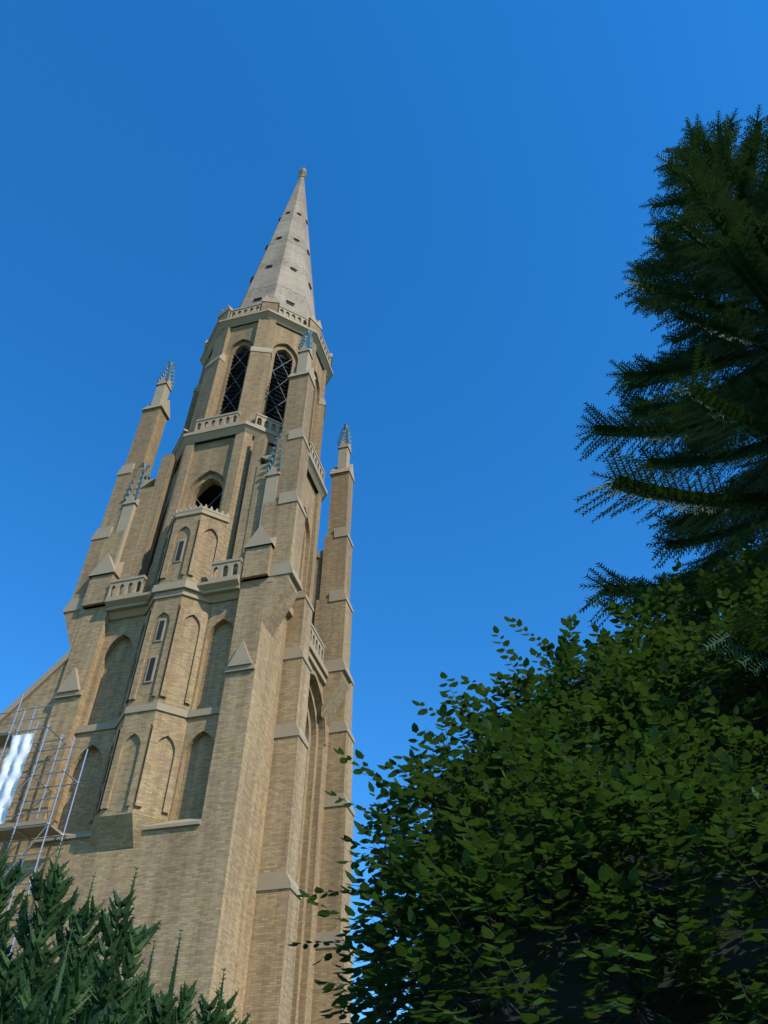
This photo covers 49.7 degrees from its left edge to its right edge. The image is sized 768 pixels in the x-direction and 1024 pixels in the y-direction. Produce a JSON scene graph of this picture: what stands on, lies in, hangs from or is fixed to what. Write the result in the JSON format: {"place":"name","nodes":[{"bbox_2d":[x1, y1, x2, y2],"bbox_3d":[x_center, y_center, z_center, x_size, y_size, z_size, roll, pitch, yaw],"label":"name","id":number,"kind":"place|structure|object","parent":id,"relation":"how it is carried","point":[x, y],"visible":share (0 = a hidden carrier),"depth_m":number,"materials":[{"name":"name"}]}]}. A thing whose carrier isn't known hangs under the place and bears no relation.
{"place":"outdoors","nodes":[
{"label":"outdoors","id":0,"kind":"place"},
{"bbox_2d":[0,165,354,1023],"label":"church tower","id":1,"kind":"structure","parent":0,"point":[202,703],"depth_m":35.44,"materials":[{"name":"beige brick"}]},
{"bbox_2d":[0,0,767,1022],"label":"sky","id":2,"kind":"structure","parent":0,"point":[479,172],"materials":[{"name":"blue"}]},
{"label":"ground","id":3,"kind":"structure","parent":0,"visible":0},
{"bbox_2d":[0,834,29,947],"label":"young conifer","id":4,"kind":"object","parent":3,"relation":"on","point":[15,876],"visible":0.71,"depth_m":4.53,"materials":[{"name":"green plant"}]},
{"bbox_2d":[0,650,70,856],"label":"church nave","id":5,"kind":"structure","parent":3,"relation":"on","point":[42,690],"depth_m":34.95,"materials":[{"name":"beige brick"}]},
{"bbox_2d":[0,694,88,958],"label":"scaffolding","id":6,"kind":"object","parent":3,"relation":"on","point":[14,760],"visible":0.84,"depth_m":30.74,"materials":[{"name":"silver metal"}]},
{"bbox_2d":[0,836,99,1023],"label":"young conifer","id":7,"kind":"object","parent":3,"relation":"on","point":[54,913],"visible":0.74,"depth_m":3.91,"materials":[{"name":"green plant"}]},
{"bbox_2d":[7,928,96,1023],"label":"young conifer","id":8,"kind":"object","parent":3,"relation":"on","point":[67,1007],"visible":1,"depth_m":3.07,"materials":[{"name":"green plant"}]},
{"bbox_2d":[42,872,116,1015],"bbox_3d":[-1.751,3.371,3.692,1.449,3.513,1.497,-11,-46,11],"label":"young conifer","id":9,"kind":"object","parent":3,"relation":"on","point":[84,924],"visible":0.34,"depth_m":4.64,"materials":[{"name":"green plant"}]},
{"bbox_2d":[14,867,162,1023],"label":"young conifer","id":10,"kind":"object","parent":3,"relation":"on","point":[118,1000],"visible":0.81,"depth_m":3.56,"materials":[{"name":"green plant"}]},
{"bbox_2d":[127,940,167,1022],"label":"young conifer","id":11,"kind":"object","parent":3,"relation":"on","point":[148,981],"visible":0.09,"depth_m":4.91,"materials":[{"name":"green plant"}]},
{"bbox_2d":[143,928,197,1023],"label":"young conifer","id":12,"kind":"object","parent":3,"relation":"on","point":[164,1010],"visible":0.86,"depth_m":4.00,"materials":[{"name":"green plant"}]},
{"bbox_2d":[189,967,250,1023],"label":"young conifer","id":13,"kind":"object","parent":3,"relation":"on","point":[216,1016],"visible":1,"depth_m":3.74,"materials":[{"name":"green plant"}]},
{"bbox_2d":[288,505,767,1023],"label":"beech tree","id":14,"kind":"object","parent":3,"relation":"on","point":[592,849],"visible":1,"depth_m":5.73,"materials":[{"name":"green plant"}]},
{"bbox_2d":[574,104,767,714],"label":"conifer tree","id":15,"kind":"object","parent":3,"relation":"on","point":[729,256],"visible":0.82,"depth_m":14.61,"materials":[{"name":"green plant"}]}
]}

